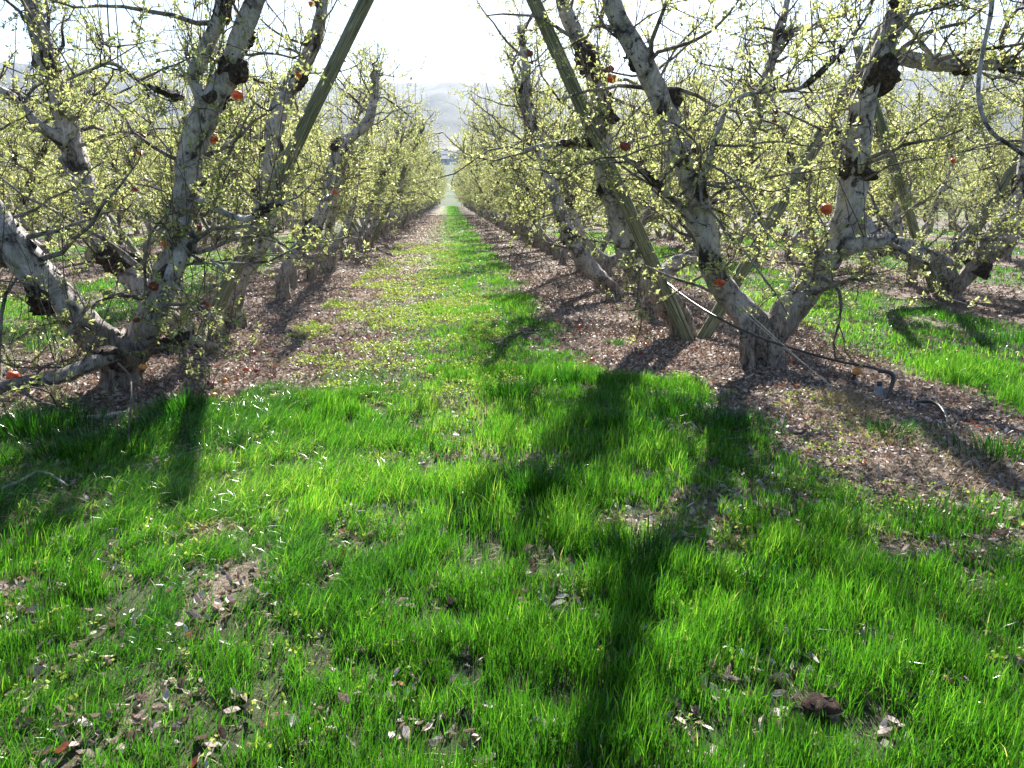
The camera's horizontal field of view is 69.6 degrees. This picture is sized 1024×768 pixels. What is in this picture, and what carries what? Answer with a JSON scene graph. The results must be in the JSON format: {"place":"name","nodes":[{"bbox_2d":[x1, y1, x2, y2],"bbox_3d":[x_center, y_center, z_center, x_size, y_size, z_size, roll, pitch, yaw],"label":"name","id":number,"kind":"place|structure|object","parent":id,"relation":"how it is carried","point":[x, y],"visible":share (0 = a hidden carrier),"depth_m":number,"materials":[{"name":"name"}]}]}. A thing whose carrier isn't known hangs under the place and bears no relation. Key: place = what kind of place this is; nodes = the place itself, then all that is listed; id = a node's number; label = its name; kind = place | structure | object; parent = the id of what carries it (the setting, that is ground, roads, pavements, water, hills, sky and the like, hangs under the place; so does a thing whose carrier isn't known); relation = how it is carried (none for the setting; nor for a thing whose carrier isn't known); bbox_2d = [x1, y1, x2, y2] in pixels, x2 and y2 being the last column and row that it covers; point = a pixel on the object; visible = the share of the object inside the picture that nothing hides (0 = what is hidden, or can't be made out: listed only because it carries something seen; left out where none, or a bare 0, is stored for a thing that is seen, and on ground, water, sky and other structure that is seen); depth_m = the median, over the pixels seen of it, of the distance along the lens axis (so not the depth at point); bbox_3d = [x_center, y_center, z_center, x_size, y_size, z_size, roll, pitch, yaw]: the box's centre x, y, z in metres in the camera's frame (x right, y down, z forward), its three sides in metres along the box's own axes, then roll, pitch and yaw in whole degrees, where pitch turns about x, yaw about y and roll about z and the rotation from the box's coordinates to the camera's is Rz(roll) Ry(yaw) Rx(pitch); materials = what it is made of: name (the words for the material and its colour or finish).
{"place":"outdoors","nodes":[
{"label":"outdoors","id":0,"kind":"place"},
{"bbox_2d":[0,206,1023,767],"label":"ground","id":1,"kind":"structure","parent":0,"point":[476,546],"depth_m":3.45,"materials":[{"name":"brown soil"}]},
{"bbox_2d":[0,26,60,262],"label":"apple tree","id":2,"kind":"object","parent":1,"relation":"on","point":[42,246],"visible":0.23,"depth_m":14.91,"materials":[{"name":"green plant"}]},
{"bbox_2d":[0,63,66,222],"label":"apple tree","id":3,"kind":"object","parent":1,"relation":"on","point":[30,160],"visible":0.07,"depth_m":23.59,"materials":[{"name":"green plant"}]},
{"bbox_2d":[0,471,67,490],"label":"stick","id":4,"kind":"object","parent":1,"relation":"on","point":[34,473],"visible":0.77,"depth_m":4.11,"materials":[{"name":"grey wood"}]},
{"bbox_2d":[0,119,107,243],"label":"apple tree","id":5,"kind":"object","parent":1,"relation":"on","point":[47,238],"visible":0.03,"depth_m":25.18,"materials":[{"name":"green plant"}]},
{"bbox_2d":[0,59,136,221],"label":"apple tree","id":6,"kind":"object","parent":1,"relation":"on","point":[61,174],"visible":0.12,"depth_m":17.76,"materials":[{"name":"green plant"}]},
{"bbox_2d":[0,7,138,283],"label":"apple tree","id":7,"kind":"object","parent":1,"relation":"on","point":[39,157],"visible":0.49,"depth_m":13.18,"materials":[{"name":"green plant"}]},
{"bbox_2d":[63,410,133,421],"bbox_3d":[-2.992,0.245,5.383,0.630,0.098,0.182,-9,17,-33],"label":"dead branch","id":8,"kind":"object","parent":1,"relation":"on","point":[115,413],"visible":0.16,"depth_m":5.34,"materials":[{"name":"grey wood"}]},
{"bbox_2d":[0,0,216,354],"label":"apple tree","id":9,"kind":"object","parent":1,"relation":"on","point":[64,136],"visible":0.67,"depth_m":6.95,"materials":[{"name":"green plant"}]},
{"bbox_2d":[35,32,193,267],"bbox_3d":[-8.657,-5.176,16.589,3.447,5.258,3.453,8,16,29],"label":"apple tree","id":10,"kind":"object","parent":1,"relation":"on","point":[89,148],"visible":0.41,"depth_m":16.45,"materials":[{"name":"green plant"}]},
{"bbox_2d":[58,156,178,310],"bbox_3d":[-4.165,-1.401,8.143,0.139,2.489,0.136,-31,12,7],"label":"trellis post","id":11,"kind":"object","parent":1,"relation":"on","point":[129,242],"visible":0.08,"depth_m":8.06,"materials":[{"name":"grey wood"}]},
{"bbox_2d":[93,106,174,233],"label":"apple tree","id":12,"kind":"object","parent":1,"relation":"on","point":[136,231],"visible":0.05,"depth_m":32.44,"materials":[{"name":"green plant"}]},
{"bbox_2d":[50,64,262,242],"bbox_3d":[-10.010,-6.432,21.222,5.829,5.628,3.123,-1,14,-4],"label":"apple tree","id":13,"kind":"object","parent":1,"relation":"on","point":[149,225],"visible":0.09,"depth_m":21.17,"materials":[{"name":"green plant"}]},
{"bbox_2d":[98,108,227,255],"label":"apple tree","id":14,"kind":"object","parent":1,"relation":"on","point":[153,240],"visible":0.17,"depth_m":19.71,"materials":[{"name":"green plant"}]},
{"bbox_2d":[108,97,253,244],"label":"apple tree","id":15,"kind":"object","parent":1,"relation":"on","point":[204,239],"visible":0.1,"depth_m":24.64,"materials":[{"name":"green plant"}]},
{"bbox_2d":[0,0,394,425],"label":"apple tree","id":16,"kind":"object","parent":1,"relation":"on","point":[49,289],"visible":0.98,"depth_m":5.62,"materials":[{"name":"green plant"}]},
{"bbox_2d":[117,362,137,460],"bbox_3d":[-2.522,0.161,4.852,0.073,0.434,1.004,-8,16,-28],"label":"hanging twig","id":17,"kind":"object","parent":16,"relation":"hanging from","point":[126,371],"visible":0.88,"depth_m":4.82,"materials":[{"name":"grey wood"}]},
{"bbox_2d":[120,0,325,288],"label":"apple tree","id":18,"kind":"object","parent":1,"relation":"on","point":[273,249],"visible":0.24,"depth_m":12.22,"materials":[{"name":"green plant"}]},
{"bbox_2d":[208,91,266,240],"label":"apple tree","id":19,"kind":"object","parent":1,"relation":"on","point":[217,235],"depth_m":26.70,"materials":[{"name":"green plant"}]},
{"bbox_2d":[171,0,332,271],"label":"apple tree","id":20,"kind":"object","parent":1,"relation":"on","point":[325,265],"visible":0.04,"depth_m":15.49,"materials":[{"name":"green plant"}]},
{"bbox_2d":[151,0,373,328],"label":"apple tree","id":21,"kind":"object","parent":1,"relation":"on","point":[320,17],"visible":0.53,"depth_m":8.46,"materials":[{"name":"green plant"}]},
{"bbox_2d":[197,0,373,339],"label":"trellis post","id":22,"kind":"object","parent":1,"relation":"on","point":[336,61],"visible":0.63,"depth_m":7.69,"materials":[{"name":"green wood"}]},
{"bbox_2d":[201,2,407,279],"bbox_3d":[-4.034,-4.473,13.434,4.171,5.472,3.408,1,14,2],"label":"apple tree","id":23,"kind":"object","parent":1,"relation":"on","point":[311,273],"visible":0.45,"depth_m":13.79,"materials":[{"name":"green plant"}]},
{"bbox_2d":[279,46,376,259],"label":"apple tree","id":24,"kind":"object","parent":1,"relation":"on","point":[344,245],"visible":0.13,"depth_m":18.38,"materials":[{"name":"green plant"}]},
{"bbox_2d":[229,0,427,300],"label":"apple tree","id":25,"kind":"object","parent":1,"relation":"on","point":[283,276],"visible":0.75,"depth_m":11.03,"materials":[{"name":"green plant"}]},
{"bbox_2d":[286,122,372,241],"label":"apple tree","id":26,"kind":"object","parent":1,"relation":"on","point":[357,224],"visible":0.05,"depth_m":24.79,"materials":[{"name":"green plant"}]},
{"bbox_2d":[292,67,393,250],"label":"apple tree","id":27,"kind":"object","parent":1,"relation":"on","point":[358,245],"visible":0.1,"depth_m":21.42,"materials":[{"name":"green plant"}]},
{"bbox_2d":[295,21,414,265],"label":"apple tree","id":28,"kind":"object","parent":1,"relation":"on","point":[335,247],"visible":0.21,"depth_m":17.33,"materials":[{"name":"green plant"}]},
{"bbox_2d":[297,87,447,235],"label":"apple tree","id":29,"kind":"object","parent":1,"relation":"on","point":[401,183],"visible":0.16,"depth_m":26.56,"materials":[{"name":"green plant"}]},
{"bbox_2d":[319,81,444,254],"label":"apple tree","id":30,"kind":"object","parent":1,"relation":"on","point":[370,207],"visible":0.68,"depth_m":20.49,"materials":[{"name":"green plant"}]},
{"bbox_2d":[324,111,449,234],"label":"apple tree","id":31,"kind":"object","parent":1,"relation":"on","point":[409,179],"visible":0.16,"depth_m":30.91,"materials":[{"name":"green plant"}]},
{"bbox_2d":[343,112,440,232],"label":"apple tree","id":32,"kind":"object","parent":1,"relation":"on","point":[387,228],"visible":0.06,"depth_m":32.78,"materials":[{"name":"green plant"}]},
{"bbox_2d":[357,64,428,246],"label":"apple tree","id":33,"kind":"object","parent":1,"relation":"on","point":[368,233],"visible":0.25,"depth_m":23.33,"materials":[{"name":"green plant"}]},
{"bbox_2d":[369,126,424,245],"bbox_3d":[-3.818,-6.429,24.216,0.149,4.449,0.151,25,11,-10],"label":"trellis post","id":34,"kind":"object","parent":1,"relation":"on","point":[380,223],"visible":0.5,"depth_m":24.18,"materials":[{"name":"grey wood"}]},
{"bbox_2d":[371,128,433,227],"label":"apple tree","id":35,"kind":"object","parent":1,"relation":"on","point":[402,218],"visible":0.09,"depth_m":38.99,"materials":[{"name":"green plant"}]},
{"bbox_2d":[370,130,443,221],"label":"apple tree","id":36,"kind":"object","parent":1,"relation":"on","point":[428,170],"visible":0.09,"depth_m":43.60,"materials":[{"name":"green plant"}]},
{"bbox_2d":[377,104,438,236],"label":"apple tree","id":37,"kind":"object","parent":1,"relation":"on","point":[383,233],"visible":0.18,"depth_m":29.73,"materials":[{"name":"green plant"}]},
{"bbox_2d":[373,141,444,220],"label":"apple tree","id":38,"kind":"object","parent":1,"relation":"on","point":[413,215],"visible":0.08,"depth_m":50.75,"materials":[{"name":"green plant"}]},
{"bbox_2d":[390,143,445,230],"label":"apple tree","id":39,"kind":"object","parent":1,"relation":"on","point":[410,210],"visible":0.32,"depth_m":35.92,"materials":[{"name":"green plant"}]},
{"bbox_2d":[408,153,443,219],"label":"apple tree","id":40,"kind":"object","parent":1,"relation":"on","point":[416,207],"visible":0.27,"depth_m":48.09,"materials":[{"name":"green plant"}]},
{"bbox_2d":[445,129,507,225],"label":"apple tree","id":41,"kind":"object","parent":1,"relation":"on","point":[474,184],"visible":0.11,"depth_m":40.61,"materials":[{"name":"green plant"}]},
{"bbox_2d":[455,146,498,217],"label":"apple tree","id":42,"kind":"object","parent":1,"relation":"on","point":[461,163],"visible":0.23,"depth_m":43.20,"materials":[{"name":"green plant"}]},
{"bbox_2d":[463,155,497,225],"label":"trellis post","id":43,"kind":"object","parent":1,"relation":"on","point":[489,207],"visible":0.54,"depth_m":40.76,"materials":[{"name":"grey wood"}]},
{"bbox_2d":[465,158,502,228],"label":"apple tree","id":44,"kind":"object","parent":1,"relation":"on","point":[495,212],"visible":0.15,"depth_m":37.40,"materials":[{"name":"green plant"}]},
{"bbox_2d":[450,109,520,231],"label":"apple tree","id":45,"kind":"object","parent":1,"relation":"on","point":[483,184],"visible":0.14,"depth_m":33.87,"materials":[{"name":"green plant"}]},
{"bbox_2d":[461,92,514,234],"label":"apple tree","id":46,"kind":"object","parent":1,"relation":"on","point":[512,228],"visible":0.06,"depth_m":31.30,"materials":[{"name":"green plant"}]},
{"bbox_2d":[452,110,528,241],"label":"apple tree","id":47,"kind":"object","parent":1,"relation":"on","point":[495,188],"visible":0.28,"depth_m":24.99,"materials":[{"name":"green plant"}]},
{"bbox_2d":[471,121,531,244],"bbox_3d":[-0.294,-6.516,24.325,0.149,4.552,0.151,-26,15,2],"label":"trellis post","id":48,"kind":"object","parent":1,"relation":"on","point":[522,228],"visible":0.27,"depth_m":24.37,"materials":[{"name":"grey wood"}]},
{"bbox_2d":[445,67,559,258],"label":"apple tree","id":49,"kind":"object","parent":1,"relation":"on","point":[555,251],"visible":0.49,"depth_m":18.81,"materials":[{"name":"green plant"}]},
{"bbox_2d":[452,95,556,250],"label":"apple tree","id":50,"kind":"object","parent":1,"relation":"on","point":[542,246],"visible":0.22,"depth_m":21.98,"materials":[{"name":"green plant"}]},
{"bbox_2d":[0,270,1021,487],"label":"fallen twigs","id":51,"kind":"object","parent":1,"relation":"on","point":[549,320],"visible":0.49,"depth_m":7.17,"materials":[{"name":"brown wood"}]},
{"bbox_2d":[0,206,1023,767],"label":"grass field","id":52,"kind":"structure","parent":1,"relation":"on","point":[848,580],"depth_m":2.95,"materials":[{"name":"green plant"}]},
{"bbox_2d":[0,242,1023,767],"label":"weeds","id":53,"kind":"object","parent":1,"relation":"on","point":[488,316],"visible":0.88,"depth_m":6.31,"materials":[{"name":"green plant"}]},
{"bbox_2d":[0,371,1023,767],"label":"thatch","id":54,"kind":"object","parent":1,"relation":"on","point":[454,609],"visible":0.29,"depth_m":2.83,"materials":[{"name":"beige plant"}]},
{"bbox_2d":[0,146,1023,234],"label":"orchard","id":55,"kind":"object","parent":1,"relation":"on","point":[595,212],"depth_m":42.94,"materials":[{"name":"plant"}]},
{"bbox_2d":[470,102,582,238],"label":"apple tree","id":56,"kind":"object","parent":1,"relation":"on","point":[495,197],"visible":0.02,"depth_m":28.01,"materials":[{"name":"green plant"}]},
{"bbox_2d":[448,75,629,254],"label":"apple tree","id":57,"kind":"object","parent":1,"relation":"on","point":[549,250],"visible":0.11,"depth_m":20.51,"materials":[{"name":"green plant"}]},
{"bbox_2d":[503,69,586,246],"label":"apple tree","id":58,"kind":"object","parent":1,"relation":"on","point":[535,243],"visible":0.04,"depth_m":23.70,"materials":[{"name":"green plant"}]},
{"bbox_2d":[457,0,654,300],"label":"apple tree","id":59,"kind":"object","parent":1,"relation":"on","point":[588,265],"visible":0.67,"depth_m":10.96,"materials":[{"name":"green plant"}]},
{"bbox_2d":[486,42,627,270],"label":"apple tree","id":60,"kind":"object","parent":1,"relation":"on","point":[576,203],"visible":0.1,"depth_m":15.25,"materials":[{"name":"green plant"}]},
{"bbox_2d":[393,0,753,344],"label":"apple tree","id":61,"kind":"object","parent":1,"relation":"on","point":[624,242],"visible":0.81,"depth_m":7.66,"materials":[{"name":"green plant"}]},
{"bbox_2d":[548,80,653,263],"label":"apple tree","id":62,"kind":"object","parent":1,"relation":"on","point":[563,256],"visible":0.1,"depth_m":17.77,"materials":[{"name":"green plant"}]},
{"bbox_2d":[456,0,747,288],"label":"apple tree","id":63,"kind":"object","parent":1,"relation":"on","point":[606,263],"visible":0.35,"depth_m":12.41,"materials":[{"name":"green plant"}]},
{"bbox_2d":[526,0,694,340],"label":"trellis post","id":64,"kind":"object","parent":1,"relation":"on","point":[640,237],"visible":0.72,"depth_m":7.71,"materials":[{"name":"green wood"}]},
{"bbox_2d":[666,282,879,369],"bbox_3d":[2.184,-0.559,6.961,0.699,0.578,2.484,-11,18,-37],"label":"irrigation hose","id":65,"kind":"object","parent":64,"relation":"attached to","point":[763,338],"visible":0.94,"depth_m":6.50,"materials":[{"name":"black plastic"}]},
{"bbox_2d":[570,23,728,277],"bbox_3d":[2.506,-4.560,14.517,3.327,5.074,3.332,6,16,24],"label":"apple tree","id":66,"kind":"object","parent":1,"relation":"on","point":[603,247],"visible":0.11,"depth_m":14.45,"materials":[{"name":"green plant"}]},
{"bbox_2d":[633,81,780,227],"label":"apple tree","id":67,"kind":"object","parent":1,"relation":"on","point":[720,163],"visible":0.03,"depth_m":24.05,"materials":[{"name":"green plant"}]},
{"bbox_2d":[677,50,781,255],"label":"apple tree","id":68,"kind":"object","parent":1,"relation":"on","point":[746,213],"visible":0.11,"depth_m":19.45,"materials":[{"name":"green plant"}]},
{"bbox_2d":[607,0,864,318],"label":"apple tree","id":69,"kind":"object","parent":1,"relation":"on","point":[780,36],"visible":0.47,"depth_m":9.35,"materials":[{"name":"green plant"}]},
{"bbox_2d":[642,47,848,253],"bbox_3d":[6.432,-6.458,20.622,5.445,5.764,3.451,5,15,20],"label":"apple tree","id":70,"kind":"object","parent":1,"relation":"on","point":[758,214],"visible":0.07,"depth_m":20.58,"materials":[{"name":"green plant"}]},
{"bbox_2d":[482,0,1023,372],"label":"apple tree","id":71,"kind":"object","parent":1,"relation":"on","point":[815,273],"visible":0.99,"depth_m":6.25,"materials":[{"name":"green plant"}]},
{"bbox_2d":[820,204,832,214],"bbox_3d":[2.675,-1.501,6.265,0.102,0.115,0.098,6,15,22],"label":"hanging apple","id":72,"kind":"object","parent":71,"relation":"hanging from","point":[826,209],"visible":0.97,"depth_m":6.23,"materials":[{"name":"red plant"}]},
{"bbox_2d":[976,0,1023,157],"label":"hanging twig","id":73,"kind":"object","parent":71,"relation":"hanging from","point":[978,90],"visible":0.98,"depth_m":5.26,"materials":[{"name":"grey plant"}]},
{"bbox_2d":[743,96,812,238],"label":"apple tree","id":74,"kind":"object","parent":1,"relation":"on","point":[806,233],"visible":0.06,"depth_m":28.27,"materials":[{"name":"green plant"}]},
{"bbox_2d":[733,124,831,236],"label":"apple tree","id":75,"kind":"object","parent":1,"relation":"on","point":[787,229],"visible":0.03,"depth_m":30.36,"materials":[{"name":"green plant"}]},
{"bbox_2d":[697,19,882,338],"bbox_3d":[3.065,-2.138,8.137,0.157,4.052,0.157,26,9,-14],"label":"trellis post","id":76,"kind":"object","parent":1,"relation":"on","point":[709,326],"visible":0.52,"depth_m":8.11,"materials":[{"name":"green wood"}]},
{"bbox_2d":[716,32,872,247],"bbox_3d":[5.999,-4.894,15.619,3.400,5.186,3.406,7,16,25],"label":"apple tree","id":77,"kind":"object","parent":1,"relation":"on","point":[796,160],"visible":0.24,"depth_m":15.57,"materials":[{"name":"green plant"}]},
{"bbox_2d":[801,692,843,721],"bbox_3d":[0.973,1.017,2.304,0.126,0.084,0.112,-1,14,-5],"label":"soil clod","id":78,"kind":"object","parent":1,"relation":"on","point":[811,702],"visible":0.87,"depth_m":2.28,"materials":[{"name":"brown soil"}]},
{"bbox_2d":[771,27,919,261],"bbox_3d":[7.715,-5.531,17.680,3.018,5.380,2.724,2,14,7],"label":"apple tree","id":79,"kind":"object","parent":1,"relation":"on","point":[794,239],"visible":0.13,"depth_m":17.63,"materials":[{"name":"green plant"}]},
{"bbox_2d":[796,91,927,237],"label":"apple tree","id":80,"kind":"object","parent":1,"relation":"on","point":[856,232],"visible":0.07,"depth_m":24.90,"materials":[{"name":"green plant"}]},
{"bbox_2d":[874,369,895,401],"bbox_3d":[2.971,0.065,5.905,0.117,0.376,0.150,-11,18,-36],"label":"irrigation riser","id":81,"kind":"object","parent":1,"relation":"on","point":[879,387],"visible":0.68,"depth_m":5.86,"materials":[{"name":"grey plastic"}]},
{"bbox_2d":[801,0,978,287],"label":"apple tree","id":82,"kind":"object","parent":1,"relation":"on","point":[894,207],"visible":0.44,"depth_m":12.40,"materials":[{"name":"green plant"}]},
{"bbox_2d":[764,2,1023,300],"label":"apple tree","id":83,"kind":"object","parent":1,"relation":"on","point":[987,252],"visible":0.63,"depth_m":11.27,"materials":[{"name":"green plant"}]},
{"bbox_2d":[852,44,937,291],"bbox_3d":[6.310,-3.351,12.025,0.150,4.437,0.152,-26,15,2],"label":"trellis post","id":84,"kind":"object","parent":1,"relation":"on","point":[900,184],"visible":0.41,"depth_m":11.98,"materials":[{"name":"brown wood"}]},
{"bbox_2d":[831,81,965,227],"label":"apple tree","id":85,"kind":"object","parent":1,"relation":"on","point":[915,199],"visible":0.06,"depth_m":23.21,"materials":[{"name":"green plant"}]},
{"bbox_2d":[910,399,949,425],"bbox_3d":[3.133,0.245,5.419,0.140,0.132,0.790,2,14,8],"label":"ground hose","id":86,"kind":"object","parent":1,"relation":"on","point":[942,410],"visible":0.67,"depth_m":5.51,"materials":[{"name":"black plastic"}]},
{"bbox_2d":[857,15,1021,278],"bbox_3d":[8.099,-4.723,14.133,3.094,5.600,3.051,10,17,34],"label":"apple tree","id":87,"kind":"object","parent":1,"relation":"on","point":[989,111],"visible":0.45,"depth_m":13.83,"materials":[{"name":"green plant"}]},
{"bbox_2d":[867,71,1016,238],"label":"apple tree","id":88,"kind":"object","parent":1,"relation":"on","point":[932,219],"visible":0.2,"depth_m":21.44,"materials":[{"name":"green plant"}]},
{"bbox_2d":[916,120,977,232],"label":"apple tree","id":89,"kind":"object","parent":1,"relation":"on","point":[924,225],"visible":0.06,"depth_m":30.15,"materials":[{"name":"green plant"}]},
{"bbox_2d":[903,94,1022,236],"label":"apple tree","id":90,"kind":"object","parent":1,"relation":"on","point":[953,218],"visible":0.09,"depth_m":28.21,"materials":[{"name":"green plant"}]},
{"bbox_2d":[937,91,1022,252],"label":"apple tree","id":91,"kind":"object","parent":1,"relation":"on","point":[962,234],"visible":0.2,"depth_m":19.87,"materials":[{"name":"green plant"}]},
{"bbox_2d":[937,53,1023,261],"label":"apple tree","id":92,"kind":"object","parent":1,"relation":"on","point":[1008,256],"visible":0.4,"depth_m":17.77,"materials":[{"name":"green plant"}]},
{"bbox_2d":[949,0,1023,246],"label":"apple tree","id":93,"kind":"object","parent":1,"relation":"on","point":[1020,225],"visible":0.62,"depth_m":9.61,"materials":[{"name":"green plant"}]},
{"bbox_2d":[953,148,1019,268],"bbox_3d":[8.277,-3.429,12.335,0.150,4.438,0.147,24,11,-10],"label":"trellis post","id":94,"kind":"object","parent":1,"relation":"on","point":[1004,183],"visible":0.34,"depth_m":12.37,"materials":[{"name":"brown wood"}]},
{"bbox_2d":[960,105,1023,244],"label":"apple tree","id":95,"kind":"object","parent":1,"relation":"on","point":[999,161],"visible":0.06,"depth_m":24.21,"materials":[{"name":"green plant"}]},
{"bbox_2d":[0,227,1023,392],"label":"side alley grass","id":96,"kind":"structure","parent":0,"point":[1019,336],"depth_m":9.63,"materials":[{"name":"green plant"}]},
{"bbox_2d":[0,62,1023,217],"bbox_3d":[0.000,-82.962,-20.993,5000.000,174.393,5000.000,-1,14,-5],"label":"hills","id":97,"kind":"structure","parent":0,"point":[437,93],"depth_m":800.72,"materials":[{"name":"grey"}]},
{"bbox_2d":[0,136,1015,164],"bbox_3d":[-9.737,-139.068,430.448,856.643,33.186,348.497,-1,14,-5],"label":"valley trees","id":98,"kind":"object","parent":97,"relation":"on","point":[971,153],"visible":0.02,"depth_m":401.54,"materials":[{"name":"green plant"}]},
{"bbox_2d":[0,0,1023,83],"label":"sky","id":99,"kind":"structure","parent":0,"point":[449,30],"materials":[{"name":"white"}]},
{"bbox_2d":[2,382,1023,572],"bbox_3d":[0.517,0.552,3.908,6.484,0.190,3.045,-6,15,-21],"label":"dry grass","id":100,"kind":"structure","parent":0,"point":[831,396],"depth_m":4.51,"materials":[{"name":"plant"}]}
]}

